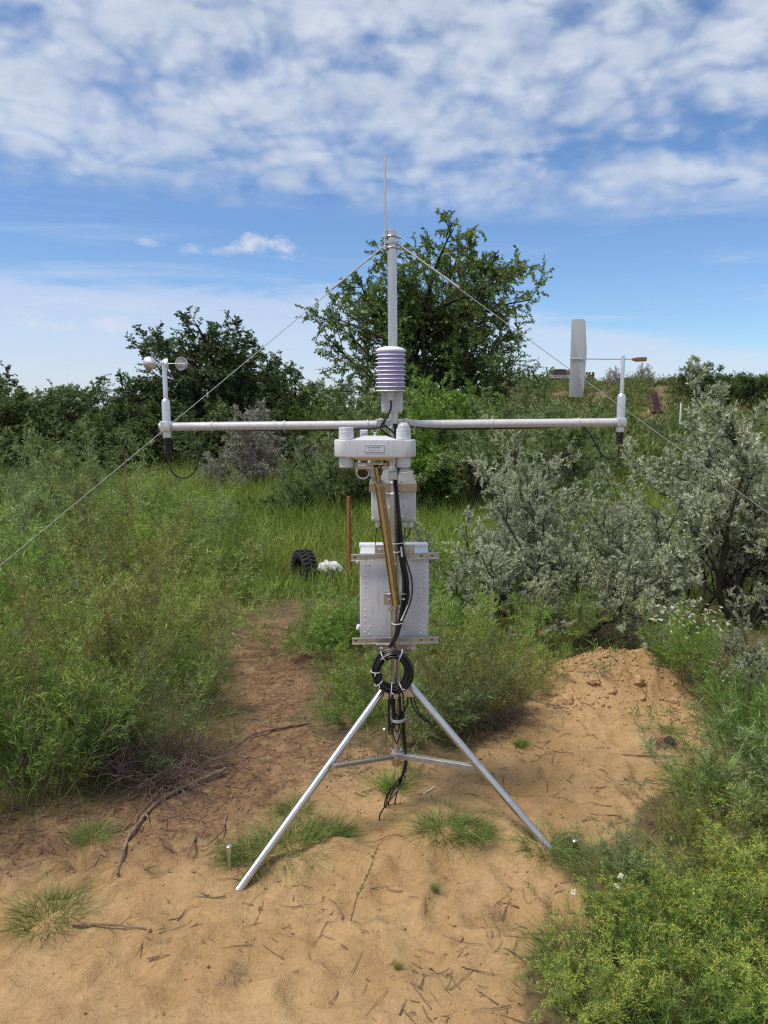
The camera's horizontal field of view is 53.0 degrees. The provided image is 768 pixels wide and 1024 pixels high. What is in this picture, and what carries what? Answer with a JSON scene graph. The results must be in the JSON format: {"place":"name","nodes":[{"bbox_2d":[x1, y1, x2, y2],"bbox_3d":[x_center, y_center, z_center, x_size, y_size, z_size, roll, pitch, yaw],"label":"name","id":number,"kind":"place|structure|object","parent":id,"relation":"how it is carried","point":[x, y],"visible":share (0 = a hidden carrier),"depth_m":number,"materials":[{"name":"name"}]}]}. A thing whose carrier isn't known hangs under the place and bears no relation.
{"place":"outdoors","nodes":[
{"label":"outdoors","id":0,"kind":"place"},
{"bbox_2d":[0,383,767,1023],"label":"ground","id":1,"kind":"structure","parent":0,"point":[268,989],"depth_m":2.60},
{"bbox_2d":[0,376,86,472],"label":"tree","id":2,"kind":"object","parent":1,"relation":"on","point":[15,409],"visible":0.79,"depth_m":15.35,"materials":[{"name":"green plant"}]},
{"bbox_2d":[0,385,103,461],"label":"tree","id":3,"kind":"object","parent":1,"relation":"on","point":[68,417],"visible":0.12,"depth_m":16.68,"materials":[{"name":"green plant"}]},
{"bbox_2d":[0,483,104,646],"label":"bush","id":4,"kind":"object","parent":1,"relation":"on","point":[25,549],"visible":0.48,"depth_m":4.57,"materials":[{"name":"green plant"}]},
{"bbox_2d":[20,436,92,482],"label":"tree","id":5,"kind":"object","parent":1,"relation":"on","point":[48,446],"visible":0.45,"depth_m":14.26,"materials":[{"name":"green plant"}]},
{"bbox_2d":[0,436,133,538],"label":"bush","id":6,"kind":"object","parent":1,"relation":"on","point":[36,509],"visible":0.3,"depth_m":8.18,"materials":[{"name":"green plant"}]},
{"bbox_2d":[0,445,133,597],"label":"bush","id":7,"kind":"object","parent":1,"relation":"on","point":[23,502],"visible":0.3,"depth_m":6.45,"materials":[{"name":"green plant"}]},
{"bbox_2d":[0,862,133,953],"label":"grass tuft","id":8,"kind":"object","parent":1,"relation":"on","point":[32,916],"visible":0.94,"depth_m":2.37,"materials":[{"name":"plant"}]},
{"bbox_2d":[0,507,135,643],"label":"bush","id":9,"kind":"object","parent":1,"relation":"on","point":[55,571],"visible":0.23,"depth_m":4.99,"materials":[{"name":"green plant"}]},
{"bbox_2d":[0,549,136,713],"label":"bush","id":10,"kind":"object","parent":1,"relation":"on","point":[72,636],"visible":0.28,"depth_m":3.80,"materials":[{"name":"green plant"}]},
{"bbox_2d":[14,472,126,572],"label":"bush","id":11,"kind":"object","parent":1,"relation":"on","point":[80,525],"visible":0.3,"depth_m":6.77,"materials":[{"name":"green plant"}]},
{"bbox_2d":[0,539,141,766],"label":"bush","id":12,"kind":"object","parent":1,"relation":"on","point":[27,624],"visible":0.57,"depth_m":3.29,"materials":[{"name":"green plant"}]},
{"bbox_2d":[0,605,151,819],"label":"bush","id":13,"kind":"object","parent":1,"relation":"on","point":[50,757],"visible":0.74,"depth_m":3.01,"materials":[{"name":"green plant"}]},
{"bbox_2d":[21,368,145,447],"bbox_3d":[-6.720,-1.962,18.047,3.506,2.803,2.305,-4,9,-29],"label":"tree","id":14,"kind":"object","parent":1,"relation":"on","point":[82,393],"visible":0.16,"depth_m":17.75,"materials":[{"name":"green plant"}]},
{"bbox_2d":[51,811,133,853],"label":"grass tuft","id":15,"kind":"object","parent":1,"relation":"on","point":[81,832],"visible":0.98,"depth_m":2.82,"materials":[{"name":"plant"}]},
{"bbox_2d":[6,405,182,543],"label":"bush","id":16,"kind":"object","parent":1,"relation":"on","point":[97,473],"visible":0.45,"depth_m":8.43,"materials":[{"name":"green plant"}]},
{"bbox_2d":[59,409,144,470],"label":"tree","id":17,"kind":"object","parent":1,"relation":"on","point":[101,429],"visible":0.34,"depth_m":15.30,"materials":[{"name":"green plant"}]},
{"bbox_2d":[0,629,221,777],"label":"bush","id":18,"kind":"object","parent":1,"relation":"on","point":[124,729],"visible":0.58,"depth_m":3.21,"materials":[{"name":"green plant"}]},
{"bbox_2d":[77,426,159,478],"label":"tree","id":19,"kind":"object","parent":1,"relation":"on","point":[113,437],"visible":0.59,"depth_m":14.78,"materials":[{"name":"green plant"}]},
{"bbox_2d":[0,572,237,785],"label":"bush","id":20,"kind":"object","parent":1,"relation":"on","point":[83,670],"visible":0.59,"depth_m":3.24,"materials":[{"name":"green plant"}]},
{"bbox_2d":[12,460,228,629],"bbox_3d":[-1.770,0.231,5.269,1.367,1.231,1.594,-1,8,-7],"label":"bush","id":21,"kind":"object","parent":1,"relation":"on","point":[134,538],"visible":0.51,"depth_m":5.39,"materials":[{"name":"green plant"}]},
{"bbox_2d":[0,491,244,696],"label":"bush","id":22,"kind":"object","parent":1,"relation":"on","point":[106,652],"visible":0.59,"depth_m":3.93,"materials":[{"name":"green plant"}]},
{"bbox_2d":[73,393,172,476],"bbox_3d":[-5.449,-1.500,16.223,1.765,2.146,2.685,-7,10,-41],"label":"tree","id":23,"kind":"object","parent":1,"relation":"on","point":[120,408],"visible":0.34,"depth_m":15.87,"materials":[{"name":"green plant"}]},
{"bbox_2d":[47,448,242,576],"bbox_3d":[-2.088,0.021,6.932,1.662,1.198,1.378,-1,8,-11],"label":"bush","id":24,"kind":"object","parent":1,"relation":"on","point":[187,540],"visible":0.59,"depth_m":6.79,"materials":[{"name":"green plant"}]},
{"bbox_2d":[109,396,202,473],"bbox_3d":[-4.586,-1.493,16.054,2.093,1.827,1.847,-2,8,-12],"label":"tree","id":25,"kind":"object","parent":1,"relation":"on","point":[148,424],"visible":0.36,"depth_m":15.80,"materials":[{"name":"green plant"}]},
{"bbox_2d":[28,515,284,673],"bbox_3d":[-1.255,0.493,4.426,1.481,0.933,1.048,-4,9,-29],"label":"bush","id":26,"kind":"object","parent":1,"relation":"on","point":[199,603],"visible":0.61,"depth_m":4.45,"materials":[{"name":"green plant"}]},
{"bbox_2d":[62,685,252,823],"bbox_3d":[-0.939,1.055,3.261,0.928,0.672,0.877,0,8,3],"label":"brushwood","id":27,"kind":"object","parent":1,"relation":"on","point":[123,769],"visible":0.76,"depth_m":3.19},
{"bbox_2d":[96,305,287,465],"bbox_3d":[-4.022,-2.489,16.962,4.270,3.731,4.196,4,9,29],"label":"tree","id":28,"kind":"object","parent":1,"relation":"on","point":[216,361],"visible":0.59,"depth_m":16.02,"materials":[{"name":"green plant"}]},
{"bbox_2d":[141,604,245,713],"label":"bush","id":29,"kind":"object","parent":1,"relation":"on","point":[182,666],"visible":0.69,"depth_m":3.92,"materials":[{"name":"green plant"}]},
{"bbox_2d":[155,531,247,623],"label":"bush","id":30,"kind":"object","parent":1,"relation":"on","point":[209,578],"visible":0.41,"depth_m":5.35,"materials":[{"name":"green plant"}]},
{"bbox_2d":[162,397,271,475],"bbox_3d":[-3.287,-1.407,15.419,2.165,1.812,2.454,-3,8,-20],"label":"tree","id":31,"kind":"object","parent":1,"relation":"on","point":[214,444],"visible":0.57,"depth_m":15.02,"materials":[{"name":"green plant"}]},
{"bbox_2d":[158,343,310,450],"bbox_3d":[-3.361,-2.326,17.806,4.008,3.206,3.537,7,11,43],"label":"tree","id":32,"kind":"object","parent":1,"relation":"on","point":[267,370],"visible":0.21,"depth_m":17.17,"materials":[{"name":"green plant"}]},
{"bbox_2d":[189,506,285,580],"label":"bush","id":33,"kind":"object","parent":1,"relation":"on","point":[228,549],"visible":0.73,"depth_m":6.89,"materials":[{"name":"green plant"}]},
{"bbox_2d":[190,815,306,890],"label":"grass tuft","id":34,"kind":"object","parent":1,"relation":"on","point":[235,854],"visible":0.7,"depth_m":2.64,"materials":[{"name":"plant"}]},
{"bbox_2d":[199,397,330,490],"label":"grey shrub","id":35,"kind":"object","parent":1,"relation":"on","point":[251,448],"visible":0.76,"depth_m":13.09,"materials":[{"name":"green plant"}]},
{"bbox_2d":[252,359,327,464],"bbox_3d":[-2.630,-2.290,18.873,2.960,2.927,3.354,-5,9,-32],"label":"tree","id":36,"kind":"object","parent":1,"relation":"on","point":[292,371],"visible":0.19,"depth_m":18.33,"materials":[{"name":"green plant"}]},
{"bbox_2d":[222,583,359,662],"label":"bush","id":37,"kind":"object","parent":1,"relation":"on","point":[337,634],"visible":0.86,"depth_m":4.77,"materials":[{"name":"green plant"}]},
{"bbox_2d":[209,801,373,921],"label":"grass tuft","id":38,"kind":"object","parent":1,"relation":"on","point":[306,835],"visible":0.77,"depth_m":2.74,"materials":[{"name":"plant"}]},
{"bbox_2d":[233,463,364,517],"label":"shrub","id":39,"kind":"object","parent":1,"relation":"on","point":[293,493],"visible":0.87,"depth_m":10.43,"materials":[{"name":"green plant"}]},
{"bbox_2d":[268,383,383,468],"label":"shrub","id":40,"kind":"object","parent":1,"relation":"on","point":[339,395],"visible":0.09,"depth_m":15.18,"materials":[{"name":"green plant"}]},
{"bbox_2d":[278,420,376,513],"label":"shrub","id":41,"kind":"object","parent":1,"relation":"on","point":[349,478],"visible":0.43,"depth_m":10.70,"materials":[{"name":"green plant"}]},
{"bbox_2d":[287,799,386,860],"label":"grass tuft","id":42,"kind":"object","parent":1,"relation":"on","point":[350,832],"visible":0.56,"depth_m":2.82,"materials":[{"name":"plant"}]},
{"bbox_2d":[302,370,379,420],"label":"tree","id":43,"kind":"object","parent":1,"relation":"on","point":[349,401],"visible":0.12,"depth_m":22.74,"materials":[{"name":"green plant"}]},
{"bbox_2d":[308,674,387,725],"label":"bush","id":44,"kind":"object","parent":1,"relation":"on","point":[359,706],"visible":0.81,"depth_m":3.75,"materials":[{"name":"green plant"}]},
{"bbox_2d":[291,623,433,708],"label":"bush","id":45,"kind":"object","parent":1,"relation":"on","point":[338,680],"visible":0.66,"depth_m":3.98,"materials":[{"name":"green plant"}]},
{"bbox_2d":[1,641,733,1023],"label":"sand crumbs","id":46,"kind":"object","parent":1,"relation":"on","point":[599,649],"visible":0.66,"depth_m":3.93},
{"bbox_2d":[0,609,744,1023],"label":"twig litter","id":47,"kind":"object","parent":1,"relation":"on","point":[356,767],"visible":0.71,"depth_m":3.06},
{"bbox_2d":[0,156,767,890],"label":"weather station","id":48,"kind":"object","parent":1,"relation":"on","point":[394,588],"visible":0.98,"depth_m":2.84,"materials":[{"name":"silver metal"}]},
{"bbox_2d":[370,649,413,697],"bbox_3d":[0.031,0.603,2.872,0.162,0.186,0.061,0,8,0],"label":"cable coil","id":49,"kind":"object","parent":48,"relation":"hanging from","point":[380,660],"visible":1,"depth_m":2.86,"materials":[{"name":"black"}]},
{"bbox_2d":[295,390,473,506],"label":"shrub","id":50,"kind":"object","parent":1,"relation":"on","point":[373,411],"visible":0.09,"depth_m":11.37,"materials":[{"name":"green plant"}]},
{"bbox_2d":[367,376,458,513],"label":"shrub","id":51,"kind":"object","parent":1,"relation":"on","point":[432,444],"visible":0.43,"depth_m":10.38,"materials":[{"name":"green plant"}]},
{"bbox_2d":[287,207,556,418],"bbox_3d":[1.042,-3.525,17.532,5.606,5.813,5.590,2,8,17],"label":"tree","id":52,"kind":"object","parent":1,"relation":"on","point":[421,317],"visible":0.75,"depth_m":16.63,"materials":[{"name":"green plant"}]},
{"bbox_2d":[338,630,530,763],"bbox_3d":[0.326,0.804,3.633,0.936,0.546,0.874,-2,8,-17],"label":"bush","id":53,"kind":"object","parent":1,"relation":"on","point":[462,712],"visible":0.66,"depth_m":3.57,"materials":[{"name":"green plant"}]},
{"bbox_2d":[363,573,508,682],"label":"bush","id":54,"kind":"object","parent":1,"relation":"on","point":[433,628],"visible":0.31,"depth_m":4.25,"materials":[{"name":"green plant"}]},
{"bbox_2d":[377,527,505,619],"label":"bush","id":55,"kind":"object","parent":1,"relation":"on","point":[441,586],"visible":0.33,"depth_m":5.35,"materials":[{"name":"green plant"}]},
{"bbox_2d":[384,791,508,871],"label":"grass tuft","id":56,"kind":"object","parent":1,"relation":"on","point":[422,822],"visible":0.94,"depth_m":2.77,"materials":[{"name":"plant"}]},
{"bbox_2d":[385,362,555,483],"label":"shrub","id":57,"kind":"object","parent":1,"relation":"on","point":[458,400],"visible":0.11,"depth_m":13.64,"materials":[{"name":"green plant"}]},
{"bbox_2d":[383,386,560,515],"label":"shrub","id":58,"kind":"object","parent":1,"relation":"on","point":[529,440],"visible":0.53,"depth_m":10.11,"materials":[{"name":"green plant"}]},
{"bbox_2d":[414,596,535,741],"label":"bush","id":59,"kind":"object","parent":1,"relation":"on","point":[490,676],"visible":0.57,"depth_m":3.70,"materials":[{"name":"green plant"}]},
{"bbox_2d":[438,806,514,861],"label":"grass tuft","id":60,"kind":"object","parent":1,"relation":"on","point":[488,834],"visible":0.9,"depth_m":2.73,"materials":[{"name":"plant"}]},
{"bbox_2d":[424,594,559,712],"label":"bush","id":61,"kind":"object","parent":1,"relation":"on","point":[501,647],"visible":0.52,"depth_m":3.89,"materials":[{"name":"green plant"}]},
{"bbox_2d":[409,507,575,617],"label":"silver shrub","id":62,"kind":"object","parent":1,"relation":"on","point":[419,537],"visible":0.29,"depth_m":5.51,"materials":[{"name":"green plant"}]},
{"bbox_2d":[429,533,574,665],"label":"silver shrub","id":63,"kind":"object","parent":1,"relation":"on","point":[535,585],"visible":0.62,"depth_m":4.89,"materials":[{"name":"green plant"}]},
{"bbox_2d":[452,660,563,748],"bbox_3d":[0.531,0.966,3.823,0.657,0.480,0.696,-1,8,-5],"label":"brushwood","id":64,"kind":"object","parent":1,"relation":"on","point":[509,712],"visible":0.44,"depth_m":3.74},
{"bbox_2d":[413,386,639,510],"bbox_3d":[1.761,-0.758,10.863,2.870,2.052,2.682,-4,9,-28],"label":"shrub","id":65,"kind":"object","parent":1,"relation":"on","point":[549,433],"visible":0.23,"depth_m":10.68,"materials":[{"name":"green plant"}]},
{"bbox_2d":[447,369,607,466],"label":"shrub","id":66,"kind":"object","parent":1,"relation":"on","point":[519,407],"visible":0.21,"depth_m":14.30,"materials":[{"name":"green plant"}]},
{"bbox_2d":[429,563,626,680],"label":"bush","id":67,"kind":"object","parent":1,"relation":"on","point":[456,617],"visible":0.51,"depth_m":4.46,"materials":[{"name":"green plant"}]},
{"bbox_2d":[474,569,611,658],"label":"bush","id":68,"kind":"object","parent":1,"relation":"on","point":[574,629],"visible":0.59,"depth_m":4.78,"materials":[{"name":"green plant"}]},
{"bbox_2d":[480,414,606,598],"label":"silver shrub","id":69,"kind":"object","parent":1,"relation":"on","point":[542,487],"visible":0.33,"depth_m":6.03,"materials":[{"name":"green plant"}]},
{"bbox_2d":[490,812,604,880],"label":"grass tuft","id":70,"kind":"object","parent":1,"relation":"on","point":[559,840],"visible":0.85,"depth_m":2.68,"materials":[{"name":"plant"}]},
{"bbox_2d":[487,397,614,488],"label":"shrub","id":71,"kind":"object","parent":1,"relation":"on","point":[577,435],"visible":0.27,"depth_m":12.05,"materials":[{"name":"green plant"}]},
{"bbox_2d":[450,451,674,612],"bbox_3d":[1.439,0.225,6.025,1.623,1.415,1.369,3,8,19],"label":"silver shrub","id":72,"kind":"object","parent":1,"relation":"on","point":[483,465],"visible":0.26,"depth_m":6.05,"materials":[{"name":"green plant"}]},
{"bbox_2d":[513,934,625,1023],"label":"weed","id":73,"kind":"object","parent":1,"relation":"on","point":[596,989],"visible":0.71,"depth_m":1.99,"materials":[{"name":"green plant"}]},
{"bbox_2d":[487,891,657,1018],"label":"weed","id":74,"kind":"object","parent":1,"relation":"on","point":[538,938],"visible":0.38,"depth_m":2.20,"materials":[{"name":"green plant"}]},
{"bbox_2d":[445,465,703,647],"bbox_3d":[1.130,0.387,5.107,1.419,1.321,1.683,0,8,-2],"label":"silver shrub","id":75,"kind":"object","parent":1,"relation":"on","point":[503,490],"visible":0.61,"depth_m":5.14,"materials":[{"name":"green plant"}]},
{"bbox_2d":[521,859,656,961],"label":"flowering plant","id":76,"kind":"object","parent":1,"relation":"on","point":[607,910],"visible":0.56,"depth_m":2.22,"materials":[{"name":"green plant"}]},
{"bbox_2d":[539,500,666,633],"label":"silver shrub","id":77,"kind":"object","parent":1,"relation":"on","point":[577,562],"visible":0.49,"depth_m":5.30,"materials":[{"name":"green plant"}]},
{"bbox_2d":[524,874,683,1023],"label":"weed","id":78,"kind":"object","parent":1,"relation":"on","point":[630,985],"visible":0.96,"depth_m":1.98,"materials":[{"name":"green plant"}]},
{"bbox_2d":[531,821,677,902],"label":"weed","id":79,"kind":"object","parent":1,"relation":"on","point":[593,853],"visible":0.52,"depth_m":2.59,"materials":[{"name":"green plant"}]},
{"bbox_2d":[460,369,767,506],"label":"hillside scrub","id":80,"kind":"object","parent":1,"relation":"on","point":[633,386],"visible":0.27,"depth_m":35.03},
{"bbox_2d":[564,810,695,895],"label":"weed","id":81,"kind":"object","parent":1,"relation":"on","point":[629,854],"visible":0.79,"depth_m":2.55,"materials":[{"name":"green plant"}]},
{"bbox_2d":[552,489,708,649],"bbox_3d":[2.025,0.383,5.639,1.427,1.179,1.204,-3,8,-21],"label":"silver shrub","id":82,"kind":"object","parent":1,"relation":"on","point":[654,512],"visible":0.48,"depth_m":5.29,"materials":[{"name":"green plant"}]},
{"bbox_2d":[578,844,730,972],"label":"weed","id":83,"kind":"object","parent":1,"relation":"on","point":[637,908],"visible":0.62,"depth_m":2.19,"materials":[{"name":"green plant"}]},
{"bbox_2d":[581,857,767,990],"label":"weed","id":84,"kind":"object","parent":1,"relation":"on","point":[694,911],"visible":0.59,"depth_m":2.19,"materials":[{"name":"green plant"}]},
{"bbox_2d":[582,914,767,1023],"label":"weed","id":85,"kind":"object","parent":1,"relation":"on","point":[712,999],"visible":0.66,"depth_m":1.93,"materials":[{"name":"green plant"}]},
{"bbox_2d":[594,753,767,849],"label":"weed","id":86,"kind":"object","parent":1,"relation":"on","point":[677,806],"visible":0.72,"depth_m":2.76,"materials":[{"name":"green plant"}]},
{"bbox_2d":[633,592,731,685],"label":"flowering plant","id":87,"kind":"object","parent":1,"relation":"on","point":[678,650],"visible":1,"depth_m":4.16,"materials":[{"name":"green plant"}]},
{"bbox_2d":[597,468,767,614],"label":"silver shrub","id":88,"kind":"object","parent":1,"relation":"on","point":[627,495],"visible":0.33,"depth_m":5.64,"materials":[{"name":"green plant"}]},
{"bbox_2d":[608,931,767,1023],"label":"weed","id":89,"kind":"object","parent":1,"relation":"on","point":[700,1011],"visible":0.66,"depth_m":1.94,"materials":[{"name":"green plant"}]},
{"bbox_2d":[622,743,763,828],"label":"weed","id":90,"kind":"object","parent":1,"relation":"on","point":[673,783],"visible":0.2,"depth_m":3.15,"materials":[{"name":"green plant"}]},
{"bbox_2d":[621,415,767,563],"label":"silver shrub","id":91,"kind":"object","parent":1,"relation":"on","point":[626,445],"visible":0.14,"depth_m":7.10,"materials":[{"name":"green plant"}]},
{"bbox_2d":[627,681,767,840],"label":"weed","id":92,"kind":"object","parent":1,"relation":"on","point":[764,768],"visible":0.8,"depth_m":2.89,"materials":[{"name":"green plant"}]},
{"bbox_2d":[628,653,767,778],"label":"weed","id":93,"kind":"object","parent":1,"relation":"on","point":[756,713],"visible":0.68,"depth_m":3.39,"materials":[{"name":"green plant"}]},
{"bbox_2d":[664,360,732,400],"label":"hill tree","id":94,"kind":"object","parent":1,"relation":"on","point":[707,380],"visible":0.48,"depth_m":39.14,"materials":[{"name":"green plant"}]},
{"bbox_2d":[640,871,767,1023],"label":"weed","id":95,"kind":"object","parent":1,"relation":"on","point":[746,967],"visible":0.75,"depth_m":2.01,"materials":[{"name":"green plant"}]},
{"bbox_2d":[643,354,767,627],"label":"silver shrub","id":96,"kind":"object","parent":1,"relation":"on","point":[747,476],"visible":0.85,"depth_m":5.65,"materials":[{"name":"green plant"}]},
{"bbox_2d":[648,833,767,949],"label":"weed","id":97,"kind":"object","parent":1,"relation":"on","point":[711,891],"visible":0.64,"depth_m":2.27,"materials":[{"name":"green plant"}]},
{"bbox_2d":[648,781,767,880],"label":"weed","id":98,"kind":"object","parent":1,"relation":"on","point":[701,831],"visible":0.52,"depth_m":2.56,"materials":[{"name":"green plant"}]},
{"bbox_2d":[659,695,767,849],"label":"weed","id":99,"kind":"object","parent":1,"relation":"on","point":[705,784],"visible":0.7,"depth_m":2.86,"materials":[{"name":"green plant"}]},
{"bbox_2d":[680,422,767,629],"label":"silver shrub","id":100,"kind":"object","parent":1,"relation":"on","point":[761,564],"visible":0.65,"depth_m":5.39,"materials":[{"name":"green plant"}]},
{"bbox_2d":[688,650,761,709],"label":"flowering plant","id":101,"kind":"object","parent":1,"relation":"on","point":[745,693],"visible":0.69,"depth_m":3.90,"materials":[{"name":"green plant"}]},
{"bbox_2d":[690,780,767,918],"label":"weed","id":102,"kind":"object","parent":1,"relation":"on","point":[740,866],"visible":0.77,"depth_m":2.38,"materials":[{"name":"green plant"}]},
{"bbox_2d":[708,585,767,698],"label":"silver shrub","id":103,"kind":"object","parent":1,"relation":"on","point":[758,659],"visible":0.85,"depth_m":4.34,"materials":[{"name":"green plant"}]},
{"bbox_2d":[729,371,767,404],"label":"hill tree","id":104,"kind":"object","parent":1,"relation":"on","point":[746,388],"visible":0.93,"depth_m":37.57,"materials":[{"name":"green plant"}]},
{"bbox_2d":[0,454,767,602],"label":"meadow grass","id":105,"kind":"structure","parent":0,"point":[440,523],"depth_m":9.26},
{"bbox_2d":[0,502,767,1023],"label":"undergrowth grass","id":106,"kind":"structure","parent":0,"point":[382,716],"depth_m":3.65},
{"bbox_2d":[0,0,767,407],"label":"sky","id":107,"kind":"structure","parent":0,"point":[159,158],"materials":[{"name":"blue"}]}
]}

